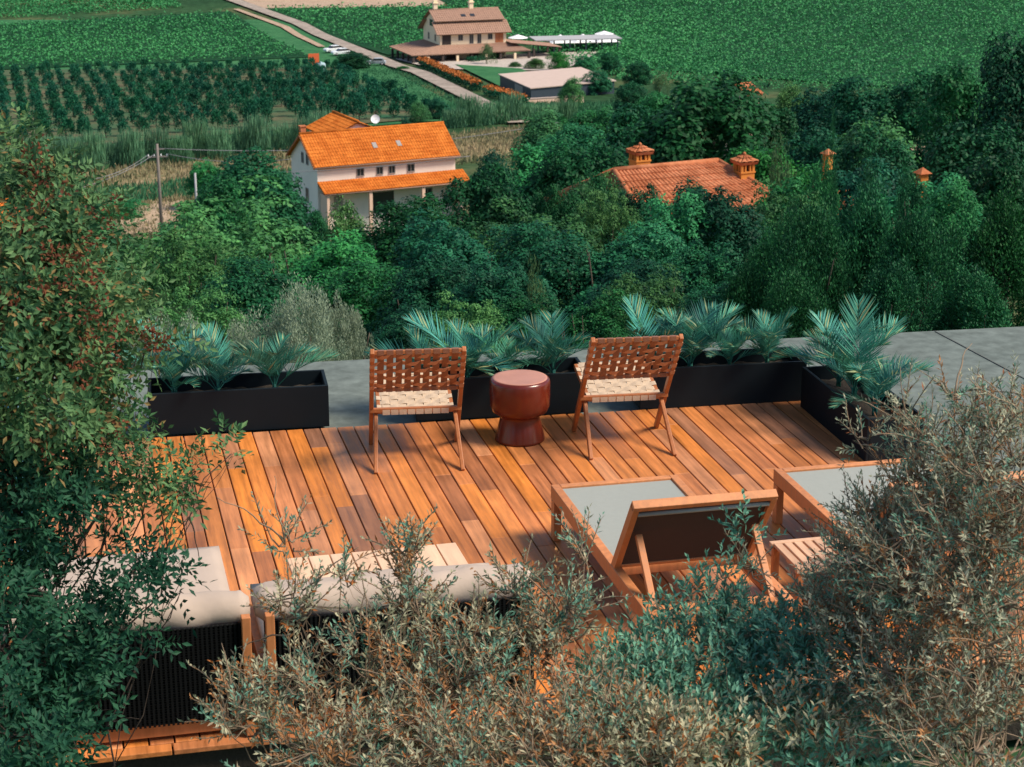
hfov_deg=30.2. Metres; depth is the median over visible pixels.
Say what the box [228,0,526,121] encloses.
gravel road
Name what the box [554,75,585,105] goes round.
broadleaf tree
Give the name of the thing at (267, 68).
fruit tree
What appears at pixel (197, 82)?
fruit tree
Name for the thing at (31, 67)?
fruit tree
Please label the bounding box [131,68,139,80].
fruit tree
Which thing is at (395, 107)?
fruit tree
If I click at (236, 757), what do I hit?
deck base
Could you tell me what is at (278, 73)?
fruit tree
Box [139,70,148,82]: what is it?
fruit tree
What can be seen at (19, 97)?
fruit tree
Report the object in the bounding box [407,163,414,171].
window
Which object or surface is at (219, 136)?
reed clump
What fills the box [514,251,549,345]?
pale tree
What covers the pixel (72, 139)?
reed clump
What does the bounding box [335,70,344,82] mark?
fruit tree
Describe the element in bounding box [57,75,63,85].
fruit tree
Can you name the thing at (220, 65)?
fruit tree
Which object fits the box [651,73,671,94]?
pale tree
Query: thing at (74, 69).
fruit tree
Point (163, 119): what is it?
fruit tree
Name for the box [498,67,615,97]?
shed
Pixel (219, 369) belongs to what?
palm
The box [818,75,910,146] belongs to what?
oak tree
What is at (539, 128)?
broadleaf tree
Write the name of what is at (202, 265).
broadleaf tree
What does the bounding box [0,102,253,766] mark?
leafy tree
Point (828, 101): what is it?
oak tree
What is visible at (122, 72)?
fruit tree
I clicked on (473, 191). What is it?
oak tree
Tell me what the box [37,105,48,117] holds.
fruit tree
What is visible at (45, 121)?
fruit tree
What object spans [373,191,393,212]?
door
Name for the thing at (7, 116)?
fruit tree
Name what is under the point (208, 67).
fruit tree
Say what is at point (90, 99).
fruit tree
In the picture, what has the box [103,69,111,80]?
fruit tree
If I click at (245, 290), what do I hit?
oak tree
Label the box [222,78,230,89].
fruit tree
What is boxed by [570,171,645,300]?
broadleaf tree
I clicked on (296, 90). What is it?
fruit tree
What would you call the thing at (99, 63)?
fruit tree
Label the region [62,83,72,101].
fruit tree
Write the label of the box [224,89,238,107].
fruit tree
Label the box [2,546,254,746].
sofa
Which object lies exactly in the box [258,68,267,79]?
fruit tree
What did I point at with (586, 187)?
broadleaf tree
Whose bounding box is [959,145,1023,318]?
oak tree
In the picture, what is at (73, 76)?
fruit tree
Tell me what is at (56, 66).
fruit tree
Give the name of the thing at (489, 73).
lawn
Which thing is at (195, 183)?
utility pole
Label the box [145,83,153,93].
fruit tree
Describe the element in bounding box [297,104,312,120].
fruit tree
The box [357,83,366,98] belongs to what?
fruit tree
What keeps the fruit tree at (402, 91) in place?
on the orchard ground at (280, 114)
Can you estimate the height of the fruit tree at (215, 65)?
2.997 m
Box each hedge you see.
[417,56,483,91]
[465,52,504,61]
[483,83,529,103]
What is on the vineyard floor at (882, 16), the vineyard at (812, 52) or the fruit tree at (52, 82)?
the vineyard at (812, 52)
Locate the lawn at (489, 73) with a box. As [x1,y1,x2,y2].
[455,64,526,85]
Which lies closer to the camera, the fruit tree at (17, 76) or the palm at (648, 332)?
the palm at (648, 332)
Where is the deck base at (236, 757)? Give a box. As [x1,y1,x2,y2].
[2,439,1023,766]
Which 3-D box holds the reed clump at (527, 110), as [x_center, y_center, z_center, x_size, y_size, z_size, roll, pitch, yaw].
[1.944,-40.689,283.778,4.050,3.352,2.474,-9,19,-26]
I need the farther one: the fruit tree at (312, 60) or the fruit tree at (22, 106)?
the fruit tree at (312, 60)
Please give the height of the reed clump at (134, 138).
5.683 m
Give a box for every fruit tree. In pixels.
[0,74,8,87]
[0,88,11,104]
[0,92,11,107]
[0,103,8,112]
[0,109,12,124]
[0,112,10,129]
[9,63,21,76]
[10,72,18,81]
[12,77,23,90]
[13,92,28,105]
[14,73,23,83]
[14,86,25,96]
[14,100,28,112]
[14,121,27,138]
[16,102,32,121]
[17,113,32,133]
[23,67,30,76]
[27,62,35,73]
[27,71,35,82]
[27,77,39,90]
[28,81,39,93]
[28,86,42,99]
[29,93,41,109]
[30,108,51,131]
[34,99,43,110]
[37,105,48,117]
[38,64,45,78]
[38,116,53,137]
[41,72,50,86]
[42,60,50,69]
[44,69,54,82]
[44,83,59,99]
[45,90,60,106]
[46,79,54,86]
[48,98,60,111]
[52,64,59,72]
[52,102,67,123]
[53,107,66,130]
[55,114,75,138]
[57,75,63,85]
[59,77,70,89]
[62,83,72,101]
[63,92,82,114]
[69,63,80,74]
[69,66,79,78]
[70,70,81,84]
[72,103,82,120]
[75,76,84,91]
[76,113,90,128]
[76,115,92,137]
[79,82,93,100]
[84,63,94,75]
[84,92,96,107]
[84,95,97,114]
[89,71,99,85]
[91,104,103,121]
[92,75,102,87]
[93,109,109,125]
[94,59,103,70]
[94,83,100,95]
[97,87,110,106]
[97,113,111,137]
[98,82,111,97]
[99,63,106,75]
[102,93,119,114]
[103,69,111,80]
[104,98,118,120]
[105,69,116,85]
[109,81,119,98]
[110,60,119,72]
[110,107,124,125]
[113,86,127,106]
[117,116,131,135]
[120,69,125,78]
[122,97,129,111]
[124,73,135,87]
[127,61,137,74]
[127,95,144,117]
[128,81,134,94]
[130,81,143,96]
[130,110,141,123]
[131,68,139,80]
[134,115,150,132]
[135,89,146,104]
[136,75,146,87]
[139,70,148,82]
[140,58,150,69]
[142,95,150,105]
[142,95,157,116]
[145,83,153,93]
[146,68,151,80]
[149,101,163,124]
[150,68,162,80]
[151,81,164,95]
[152,75,162,87]
[152,86,162,100]
[153,62,160,68]
[156,114,170,132]
[158,96,171,109]
[159,63,167,75]
[162,78,172,96]
[162,93,178,116]
[164,70,172,80]
[165,82,180,100]
[167,107,178,124]
[169,61,177,75]
[171,75,182,89]
[171,88,188,107]
[173,111,189,132]
[174,66,183,77]
[179,99,191,112]
[180,78,191,95]
[181,57,189,71]
[183,101,198,120]
[187,63,195,73]
[187,87,198,99]
[188,74,195,85]
[188,89,202,107]
[190,65,197,78]
[192,109,207,129]
[193,78,205,95]
[195,69,204,78]
[198,99,207,114]
[199,61,208,72]
[199,73,210,82]
[199,81,212,99]
[204,63,213,77]
[205,89,217,106]
[205,103,217,121]
[210,107,223,129]
[211,60,218,69]
[211,69,220,79]
[213,80,221,95]
[215,95,230,113]
[216,62,224,72]
[216,71,225,85]
[218,104,227,121]
[219,87,228,98]
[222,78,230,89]
[223,66,231,77]
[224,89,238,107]
[224,110,238,127]
[225,58,232,69]
[225,77,238,91]
[227,71,234,80]
[230,63,236,72]
[232,71,241,81]
[233,94,245,110]
[234,81,249,98]
[235,63,245,75]
[238,56,247,67]
[238,95,256,117]
[240,83,256,101]
[242,102,258,123]
[244,59,253,73]
[244,79,254,90]
[245,70,256,83]
[247,65,255,74]
[251,93,259,109]
[252,59,259,68]
[252,84,263,97]
[253,78,261,87]
[254,96,271,115]
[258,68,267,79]
[258,73,272,91]
[259,61,265,69]
[260,88,274,100]
[261,105,272,124]
[262,96,275,109]
[264,63,274,75]
[267,84,277,97]
[270,60,280,71]
[272,73,286,90]
[274,85,288,106]
[275,71,282,78]
[279,55,288,67]
[280,78,292,94]
[282,94,295,110]
[283,64,292,77]
[286,59,294,68]
[287,92,304,115]
[290,69,301,78]
[290,77,299,87]
[291,85,301,102]
[292,57,300,65]
[293,64,299,72]
[297,77,310,93]
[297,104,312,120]
[300,64,310,77]
[301,57,309,69]
[301,91,314,104]
[305,72,317,92]
[306,87,317,102]
[307,100,317,114]
[308,62,314,73]
[309,57,315,65]
[313,61,320,70]
[313,77,324,90]
[313,86,329,105]
[314,65,323,75]
[317,73,325,82]
[317,102,330,115]
[322,70,331,80]
[323,83,335,95]
[324,59,330,67]
[324,74,336,92]
[326,94,336,109]
[329,68,336,76]
[330,58,339,70]
[330,81,342,91]
[330,88,340,103]
[334,97,350,115]
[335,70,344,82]
[336,63,343,72]
[337,83,347,98]
[338,72,353,90]
[341,97,351,111]
[343,63,351,75]
[348,87,361,107]
[349,97,366,120]
[350,70,359,78]
[351,76,360,91]
[354,93,367,112]
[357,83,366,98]
[361,74,367,84]
[362,75,378,88]
[365,79,381,95]
[365,88,375,104]
[367,97,381,116]
[371,93,384,110]
[378,87,388,104]
[379,80,387,93]
[386,78,397,98]
[386,88,404,108]
[386,100,399,117]
[397,85,407,104]
[402,93,417,114]
[421,97,431,109]
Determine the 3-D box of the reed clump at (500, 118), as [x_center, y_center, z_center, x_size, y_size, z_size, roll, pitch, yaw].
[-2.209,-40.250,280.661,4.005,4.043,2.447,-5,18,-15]
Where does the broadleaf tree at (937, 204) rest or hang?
on the ground at (204, 6)
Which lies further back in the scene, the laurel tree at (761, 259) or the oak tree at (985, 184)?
the oak tree at (985, 184)
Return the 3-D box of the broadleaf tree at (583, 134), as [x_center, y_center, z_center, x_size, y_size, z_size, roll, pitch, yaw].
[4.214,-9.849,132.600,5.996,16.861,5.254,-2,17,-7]
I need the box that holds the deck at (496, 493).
[0,401,1023,752]
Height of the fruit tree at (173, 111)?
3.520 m
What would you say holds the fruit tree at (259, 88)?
on the orchard ground at (280, 114)
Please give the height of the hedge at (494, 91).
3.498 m
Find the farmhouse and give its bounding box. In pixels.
[390,0,561,63]
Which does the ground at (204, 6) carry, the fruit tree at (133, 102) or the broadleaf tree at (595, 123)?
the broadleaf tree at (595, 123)
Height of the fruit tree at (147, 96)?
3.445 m
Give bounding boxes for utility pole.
[147,144,167,228]
[194,173,196,198]
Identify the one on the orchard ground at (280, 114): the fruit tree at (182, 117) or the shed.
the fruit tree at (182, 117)
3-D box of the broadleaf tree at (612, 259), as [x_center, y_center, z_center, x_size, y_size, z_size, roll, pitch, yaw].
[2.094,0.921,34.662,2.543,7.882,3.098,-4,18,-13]
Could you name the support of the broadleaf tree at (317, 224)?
on the ground at (204, 6)
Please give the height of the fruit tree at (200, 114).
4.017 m
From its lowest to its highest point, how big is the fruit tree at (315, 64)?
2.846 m
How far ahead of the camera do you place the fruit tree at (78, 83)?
342.75 m
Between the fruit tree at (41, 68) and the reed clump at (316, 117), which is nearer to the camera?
the reed clump at (316, 117)
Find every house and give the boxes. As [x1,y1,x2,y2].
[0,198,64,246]
[285,110,469,239]
[544,142,767,215]
[725,82,763,149]
[821,149,853,214]
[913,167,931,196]
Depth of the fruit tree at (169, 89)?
315.62 m
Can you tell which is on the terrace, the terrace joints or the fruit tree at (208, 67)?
the terrace joints
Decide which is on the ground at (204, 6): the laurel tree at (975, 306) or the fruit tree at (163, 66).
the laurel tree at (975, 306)
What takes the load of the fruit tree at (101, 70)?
on the orchard ground at (280, 114)
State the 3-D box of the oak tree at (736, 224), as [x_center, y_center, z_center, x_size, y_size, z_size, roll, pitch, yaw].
[4.202,0.534,37.164,2.352,9.108,3.041,-9,19,-27]
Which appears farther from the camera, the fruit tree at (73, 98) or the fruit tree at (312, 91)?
the fruit tree at (312, 91)
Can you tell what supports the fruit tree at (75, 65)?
on the orchard ground at (280, 114)
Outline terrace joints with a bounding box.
[284,331,1023,427]
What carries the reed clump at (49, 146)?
on the ground at (204, 6)
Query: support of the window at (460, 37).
in the farmhouse
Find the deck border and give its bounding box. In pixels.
[56,652,1022,766]
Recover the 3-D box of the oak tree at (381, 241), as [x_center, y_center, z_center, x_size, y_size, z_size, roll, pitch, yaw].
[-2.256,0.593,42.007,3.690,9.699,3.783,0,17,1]
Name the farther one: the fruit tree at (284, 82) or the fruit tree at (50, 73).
the fruit tree at (50, 73)
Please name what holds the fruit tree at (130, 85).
on the orchard ground at (280, 114)
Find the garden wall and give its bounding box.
[527,95,583,103]
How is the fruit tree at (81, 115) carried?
on the orchard ground at (280, 114)
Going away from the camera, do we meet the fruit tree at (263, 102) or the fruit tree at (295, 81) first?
the fruit tree at (263, 102)
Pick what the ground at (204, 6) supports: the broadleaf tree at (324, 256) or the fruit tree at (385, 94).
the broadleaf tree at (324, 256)
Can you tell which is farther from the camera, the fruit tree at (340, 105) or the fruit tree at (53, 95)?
the fruit tree at (53, 95)
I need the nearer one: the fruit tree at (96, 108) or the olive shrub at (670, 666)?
the olive shrub at (670, 666)
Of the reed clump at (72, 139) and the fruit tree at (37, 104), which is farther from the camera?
the fruit tree at (37, 104)
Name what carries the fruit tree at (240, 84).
on the orchard ground at (280, 114)
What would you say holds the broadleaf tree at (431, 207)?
on the ground at (204, 6)
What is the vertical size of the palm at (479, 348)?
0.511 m
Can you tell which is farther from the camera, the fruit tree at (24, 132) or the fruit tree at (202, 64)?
the fruit tree at (202, 64)
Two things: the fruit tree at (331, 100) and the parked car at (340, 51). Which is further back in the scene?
the parked car at (340, 51)
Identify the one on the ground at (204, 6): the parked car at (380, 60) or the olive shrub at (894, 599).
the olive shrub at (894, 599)
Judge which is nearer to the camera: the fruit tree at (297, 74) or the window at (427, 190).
the window at (427, 190)
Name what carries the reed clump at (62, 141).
on the ground at (204, 6)
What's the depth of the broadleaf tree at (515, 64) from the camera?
392.64 m
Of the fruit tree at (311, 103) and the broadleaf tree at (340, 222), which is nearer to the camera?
the broadleaf tree at (340, 222)
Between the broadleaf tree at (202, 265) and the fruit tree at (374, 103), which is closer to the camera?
the broadleaf tree at (202, 265)
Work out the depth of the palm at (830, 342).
13.52 m
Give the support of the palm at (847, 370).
on the planter at (819, 387)
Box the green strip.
[440,107,614,121]
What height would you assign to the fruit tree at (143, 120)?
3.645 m
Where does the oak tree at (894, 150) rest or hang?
on the ground at (204, 6)
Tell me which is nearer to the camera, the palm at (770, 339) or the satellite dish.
the palm at (770, 339)
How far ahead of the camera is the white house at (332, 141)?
174.27 m
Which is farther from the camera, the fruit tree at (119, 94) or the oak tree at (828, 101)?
the fruit tree at (119, 94)
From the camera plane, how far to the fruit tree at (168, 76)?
358.88 m
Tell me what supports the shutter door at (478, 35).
in the farmhouse
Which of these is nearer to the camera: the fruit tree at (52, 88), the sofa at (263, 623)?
the sofa at (263, 623)
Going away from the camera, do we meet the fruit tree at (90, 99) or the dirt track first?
the fruit tree at (90, 99)
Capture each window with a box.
[301,151,303,162]
[305,187,308,203]
[356,168,364,176]
[376,167,382,174]
[388,165,395,173]
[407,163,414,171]
[425,188,432,198]
[458,35,462,40]
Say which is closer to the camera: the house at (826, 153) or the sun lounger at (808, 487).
the sun lounger at (808, 487)
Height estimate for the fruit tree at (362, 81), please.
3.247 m
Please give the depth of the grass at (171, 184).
205.72 m
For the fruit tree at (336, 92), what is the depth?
304.90 m
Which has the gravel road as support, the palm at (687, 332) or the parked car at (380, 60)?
the parked car at (380, 60)
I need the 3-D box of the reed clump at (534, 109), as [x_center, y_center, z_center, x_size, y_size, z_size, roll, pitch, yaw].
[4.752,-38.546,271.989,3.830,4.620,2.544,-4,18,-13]
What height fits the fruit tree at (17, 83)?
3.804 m
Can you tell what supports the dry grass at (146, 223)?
on the straw field at (149, 217)
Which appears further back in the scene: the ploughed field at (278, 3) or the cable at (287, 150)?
the ploughed field at (278, 3)
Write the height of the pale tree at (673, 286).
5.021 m
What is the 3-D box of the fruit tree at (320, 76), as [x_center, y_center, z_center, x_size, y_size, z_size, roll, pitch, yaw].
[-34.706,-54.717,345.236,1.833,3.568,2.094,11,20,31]
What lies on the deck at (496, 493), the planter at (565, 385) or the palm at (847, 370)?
the planter at (565, 385)
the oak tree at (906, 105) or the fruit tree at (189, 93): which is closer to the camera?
the oak tree at (906, 105)
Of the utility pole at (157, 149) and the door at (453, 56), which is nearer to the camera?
the utility pole at (157, 149)
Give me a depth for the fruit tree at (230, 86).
328.63 m
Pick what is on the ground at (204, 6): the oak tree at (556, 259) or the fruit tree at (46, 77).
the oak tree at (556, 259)
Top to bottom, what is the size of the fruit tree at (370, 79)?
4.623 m
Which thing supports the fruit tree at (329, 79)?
on the orchard ground at (280, 114)
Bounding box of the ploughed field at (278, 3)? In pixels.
[244,0,444,7]
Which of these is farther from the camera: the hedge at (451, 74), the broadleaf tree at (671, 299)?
the hedge at (451, 74)
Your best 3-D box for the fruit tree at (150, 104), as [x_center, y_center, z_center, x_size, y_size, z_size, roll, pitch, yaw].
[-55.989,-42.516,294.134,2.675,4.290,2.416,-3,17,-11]
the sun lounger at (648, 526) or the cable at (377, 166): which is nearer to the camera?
the sun lounger at (648, 526)
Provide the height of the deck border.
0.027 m
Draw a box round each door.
[334,196,342,216]
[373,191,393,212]
[446,54,455,58]
[469,34,473,43]
[477,34,480,42]
[515,84,522,92]
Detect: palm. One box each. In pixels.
[111,314,222,391]
[164,321,259,389]
[229,333,338,386]
[362,324,495,375]
[401,308,520,377]
[460,322,549,370]
[502,308,612,372]
[601,293,696,360]
[651,297,747,365]
[681,312,768,363]
[730,306,817,366]
[769,309,896,386]
[791,292,932,397]
[830,356,935,415]
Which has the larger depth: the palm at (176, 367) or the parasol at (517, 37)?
the parasol at (517, 37)
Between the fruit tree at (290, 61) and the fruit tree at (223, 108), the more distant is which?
the fruit tree at (290, 61)
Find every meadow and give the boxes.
[0,20,458,153]
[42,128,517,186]
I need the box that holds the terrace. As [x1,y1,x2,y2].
[29,326,1023,473]
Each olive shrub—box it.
[177,476,744,766]
[565,488,933,766]
[721,343,1023,766]
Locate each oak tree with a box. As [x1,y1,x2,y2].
[185,169,263,273]
[192,255,320,362]
[206,144,318,262]
[297,256,403,359]
[337,51,374,68]
[349,193,479,282]
[360,252,473,350]
[361,303,447,358]
[388,207,501,331]
[401,115,409,123]
[427,97,448,119]
[437,158,536,265]
[437,260,568,352]
[468,147,511,232]
[468,215,604,338]
[475,289,563,351]
[517,137,628,220]
[531,178,592,335]
[553,168,627,292]
[563,256,687,339]
[590,103,657,168]
[597,180,671,249]
[598,53,623,74]
[609,81,647,112]
[615,68,780,165]
[621,61,652,85]
[650,238,743,316]
[654,281,756,342]
[663,176,792,291]
[716,96,802,168]
[773,86,848,158]
[779,124,846,186]
[817,83,856,137]
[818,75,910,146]
[821,122,917,205]
[827,153,905,301]
[869,68,974,180]
[896,170,930,229]
[915,59,1007,187]
[915,119,1023,207]
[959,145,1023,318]
[962,31,1023,311]
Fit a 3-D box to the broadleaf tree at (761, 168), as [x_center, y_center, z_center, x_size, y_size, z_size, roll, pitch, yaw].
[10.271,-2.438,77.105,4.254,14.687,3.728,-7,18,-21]
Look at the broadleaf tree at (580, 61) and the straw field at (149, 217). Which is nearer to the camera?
the straw field at (149, 217)
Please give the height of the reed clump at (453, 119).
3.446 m
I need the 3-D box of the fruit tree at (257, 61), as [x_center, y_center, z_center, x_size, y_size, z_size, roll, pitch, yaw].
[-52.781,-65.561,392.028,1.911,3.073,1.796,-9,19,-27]
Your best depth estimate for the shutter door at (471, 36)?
413.28 m
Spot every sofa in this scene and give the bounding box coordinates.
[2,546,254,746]
[250,563,535,727]
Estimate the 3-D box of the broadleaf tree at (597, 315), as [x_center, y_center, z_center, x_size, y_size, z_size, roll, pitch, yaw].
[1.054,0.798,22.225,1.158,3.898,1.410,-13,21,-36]
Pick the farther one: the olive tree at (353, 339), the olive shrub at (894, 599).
the olive tree at (353, 339)
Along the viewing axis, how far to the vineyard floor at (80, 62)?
454.49 m
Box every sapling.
[820,95,848,335]
[859,122,879,218]
[894,158,908,231]
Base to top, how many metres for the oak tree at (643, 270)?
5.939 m
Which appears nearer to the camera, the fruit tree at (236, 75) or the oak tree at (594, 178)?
the oak tree at (594, 178)
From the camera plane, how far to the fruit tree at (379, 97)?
298.31 m
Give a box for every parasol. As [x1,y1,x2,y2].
[509,35,527,38]
[595,31,612,34]
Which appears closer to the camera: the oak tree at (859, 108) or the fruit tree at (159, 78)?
the oak tree at (859, 108)
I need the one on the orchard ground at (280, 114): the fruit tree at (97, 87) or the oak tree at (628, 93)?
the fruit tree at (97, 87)
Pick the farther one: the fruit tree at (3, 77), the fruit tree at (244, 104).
the fruit tree at (3, 77)
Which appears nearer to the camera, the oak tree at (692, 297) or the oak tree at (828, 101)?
the oak tree at (692, 297)
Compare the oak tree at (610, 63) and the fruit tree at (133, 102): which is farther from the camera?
the oak tree at (610, 63)
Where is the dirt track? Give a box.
[235,9,322,46]
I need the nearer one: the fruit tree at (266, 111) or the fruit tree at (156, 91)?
the fruit tree at (266, 111)
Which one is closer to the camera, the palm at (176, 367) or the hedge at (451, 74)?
the palm at (176, 367)
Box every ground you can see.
[0,0,1023,766]
[0,67,436,151]
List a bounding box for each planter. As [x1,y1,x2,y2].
[148,369,328,434]
[411,357,587,420]
[628,346,806,408]
[800,365,923,460]
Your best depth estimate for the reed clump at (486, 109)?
278.78 m
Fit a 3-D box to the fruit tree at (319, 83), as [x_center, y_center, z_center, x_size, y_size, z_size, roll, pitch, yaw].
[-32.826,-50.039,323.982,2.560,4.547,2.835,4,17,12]
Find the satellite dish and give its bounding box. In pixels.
[371,115,379,122]
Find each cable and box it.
[96,156,145,178]
[159,122,557,150]
[169,154,289,161]
[289,156,468,171]
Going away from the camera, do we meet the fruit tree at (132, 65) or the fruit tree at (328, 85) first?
the fruit tree at (328, 85)
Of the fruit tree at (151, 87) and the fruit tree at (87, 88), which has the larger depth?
the fruit tree at (151, 87)
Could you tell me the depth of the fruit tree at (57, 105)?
286.39 m
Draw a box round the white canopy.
[550,33,618,49]
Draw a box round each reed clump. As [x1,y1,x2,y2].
[6,150,29,177]
[25,132,51,153]
[46,134,72,168]
[56,133,81,170]
[78,127,105,170]
[104,138,129,167]
[117,126,145,166]
[141,122,169,162]
[166,132,193,163]
[180,116,207,160]
[206,125,232,159]
[231,121,254,154]
[244,112,271,154]
[268,120,295,152]
[292,112,317,140]
[307,107,331,120]
[442,106,467,128]
[455,92,482,126]
[472,101,495,125]
[487,99,509,124]
[499,89,523,122]
[514,100,534,122]
[532,101,558,119]
[553,96,578,122]
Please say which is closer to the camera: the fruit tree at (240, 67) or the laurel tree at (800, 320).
the laurel tree at (800, 320)
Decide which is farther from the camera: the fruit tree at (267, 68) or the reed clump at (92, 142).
the fruit tree at (267, 68)
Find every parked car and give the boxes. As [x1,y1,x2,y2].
[323,45,340,52]
[331,48,349,55]
[366,57,385,64]
[427,55,446,59]
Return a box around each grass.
[79,167,291,204]
[95,185,186,240]
[336,64,462,110]
[440,99,636,124]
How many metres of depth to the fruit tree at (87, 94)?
310.37 m
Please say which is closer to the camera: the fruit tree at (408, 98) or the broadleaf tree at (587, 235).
the broadleaf tree at (587, 235)
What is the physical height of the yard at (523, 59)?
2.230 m
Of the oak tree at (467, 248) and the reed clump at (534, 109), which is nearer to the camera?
the oak tree at (467, 248)
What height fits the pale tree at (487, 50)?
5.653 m
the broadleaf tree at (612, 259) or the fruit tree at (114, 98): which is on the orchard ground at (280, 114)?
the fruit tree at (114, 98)
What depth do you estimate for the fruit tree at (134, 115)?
280.64 m
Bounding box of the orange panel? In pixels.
[308,53,318,64]
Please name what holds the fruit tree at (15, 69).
on the orchard ground at (280, 114)
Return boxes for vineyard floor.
[0,11,307,68]
[266,6,463,54]
[441,0,1023,94]
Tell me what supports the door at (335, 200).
in the white house at (332, 141)
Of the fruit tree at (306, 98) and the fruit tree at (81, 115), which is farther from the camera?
the fruit tree at (306, 98)
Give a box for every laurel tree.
[711,250,773,340]
[743,217,805,331]
[756,251,845,338]
[757,184,858,333]
[816,163,899,322]
[845,253,943,334]
[866,200,962,331]
[908,201,1013,331]
[928,251,1014,330]
[931,172,1023,329]
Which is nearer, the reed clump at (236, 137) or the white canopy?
the reed clump at (236, 137)
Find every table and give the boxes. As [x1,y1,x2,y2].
[287,543,467,579]
[769,535,863,615]
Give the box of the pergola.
[529,34,621,52]
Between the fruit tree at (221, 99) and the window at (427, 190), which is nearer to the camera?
the window at (427, 190)
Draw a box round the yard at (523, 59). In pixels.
[398,51,595,69]
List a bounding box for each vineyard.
[0,0,182,17]
[0,8,304,66]
[267,1,479,48]
[450,0,1023,93]
[503,5,758,81]
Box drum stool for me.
[490,369,549,446]
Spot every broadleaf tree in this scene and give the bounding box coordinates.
[7,254,185,369]
[87,219,174,335]
[98,199,149,218]
[109,222,255,368]
[136,173,331,348]
[146,275,251,364]
[182,157,221,196]
[259,225,385,343]
[303,209,331,276]
[320,194,366,269]
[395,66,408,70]
[407,101,432,122]
[410,191,448,227]
[421,290,514,352]
[465,195,612,329]
[495,141,570,243]
[506,105,567,169]
[509,62,523,66]
[522,57,546,68]
[536,123,604,160]
[545,51,570,69]
[548,105,628,159]
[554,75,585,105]
[554,286,651,348]
[558,175,610,242]
[563,218,692,328]
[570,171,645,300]
[573,55,597,71]
[580,69,613,95]
[592,262,695,343]
[609,188,732,301]
[630,89,673,127]
[684,182,720,281]
[725,144,813,193]
[746,176,833,268]
[751,163,823,234]
[773,82,807,135]
[793,157,840,276]
[804,111,922,192]
[865,171,985,258]
[887,174,982,326]
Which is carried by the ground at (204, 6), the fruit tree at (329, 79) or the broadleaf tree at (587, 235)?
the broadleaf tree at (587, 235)
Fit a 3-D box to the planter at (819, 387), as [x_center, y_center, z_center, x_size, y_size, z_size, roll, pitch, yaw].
[2.411,0.189,13.178,0.400,0.300,1.240,-4,17,-11]
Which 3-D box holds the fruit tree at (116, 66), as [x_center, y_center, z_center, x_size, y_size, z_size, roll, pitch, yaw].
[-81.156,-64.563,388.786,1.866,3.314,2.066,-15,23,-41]
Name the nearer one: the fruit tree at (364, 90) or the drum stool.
the drum stool
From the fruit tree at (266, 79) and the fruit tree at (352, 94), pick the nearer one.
the fruit tree at (352, 94)
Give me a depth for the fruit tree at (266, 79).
331.26 m
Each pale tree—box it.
[478,42,497,63]
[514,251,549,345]
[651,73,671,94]
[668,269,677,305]
[765,130,796,198]
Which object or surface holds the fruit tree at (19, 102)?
on the orchard ground at (280, 114)
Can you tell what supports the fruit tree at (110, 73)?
on the orchard ground at (280, 114)
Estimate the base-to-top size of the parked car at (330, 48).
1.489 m
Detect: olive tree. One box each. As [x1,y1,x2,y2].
[114,307,184,370]
[164,309,216,367]
[217,303,291,365]
[266,271,351,362]
[321,290,374,360]
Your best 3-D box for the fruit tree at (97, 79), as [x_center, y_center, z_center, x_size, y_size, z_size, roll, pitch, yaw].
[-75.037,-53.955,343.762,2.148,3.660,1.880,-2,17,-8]
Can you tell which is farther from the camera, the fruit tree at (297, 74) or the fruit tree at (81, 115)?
the fruit tree at (297, 74)
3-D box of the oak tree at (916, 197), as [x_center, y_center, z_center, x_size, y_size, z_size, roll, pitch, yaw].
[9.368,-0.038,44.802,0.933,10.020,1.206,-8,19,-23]
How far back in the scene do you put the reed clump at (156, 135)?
235.29 m
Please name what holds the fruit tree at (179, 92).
on the orchard ground at (280, 114)
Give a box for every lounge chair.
[369,346,465,474]
[571,334,683,459]
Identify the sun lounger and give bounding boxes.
[551,475,795,646]
[772,458,1023,641]
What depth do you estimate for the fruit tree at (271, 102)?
300.26 m
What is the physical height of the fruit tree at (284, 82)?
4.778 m
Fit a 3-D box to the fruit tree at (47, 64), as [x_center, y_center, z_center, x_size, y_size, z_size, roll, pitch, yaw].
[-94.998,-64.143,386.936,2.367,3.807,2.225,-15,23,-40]
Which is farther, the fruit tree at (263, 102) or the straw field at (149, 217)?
the fruit tree at (263, 102)
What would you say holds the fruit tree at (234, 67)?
on the orchard ground at (280, 114)
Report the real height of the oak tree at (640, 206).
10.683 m
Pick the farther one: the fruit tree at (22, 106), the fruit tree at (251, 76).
the fruit tree at (251, 76)
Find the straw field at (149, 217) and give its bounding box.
[98,192,181,234]
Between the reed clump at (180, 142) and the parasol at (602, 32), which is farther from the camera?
the parasol at (602, 32)
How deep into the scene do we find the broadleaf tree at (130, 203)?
186.57 m
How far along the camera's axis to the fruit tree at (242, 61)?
389.89 m
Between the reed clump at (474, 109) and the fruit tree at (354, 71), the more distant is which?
the fruit tree at (354, 71)
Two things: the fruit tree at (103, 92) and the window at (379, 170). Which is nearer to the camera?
the window at (379, 170)
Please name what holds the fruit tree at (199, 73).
on the orchard ground at (280, 114)
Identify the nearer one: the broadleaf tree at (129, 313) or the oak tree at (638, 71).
the broadleaf tree at (129, 313)
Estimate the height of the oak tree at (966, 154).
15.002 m
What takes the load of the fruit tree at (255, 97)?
on the orchard ground at (280, 114)
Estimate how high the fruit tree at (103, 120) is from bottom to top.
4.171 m
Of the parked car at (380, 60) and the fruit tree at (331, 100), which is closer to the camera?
the fruit tree at (331, 100)

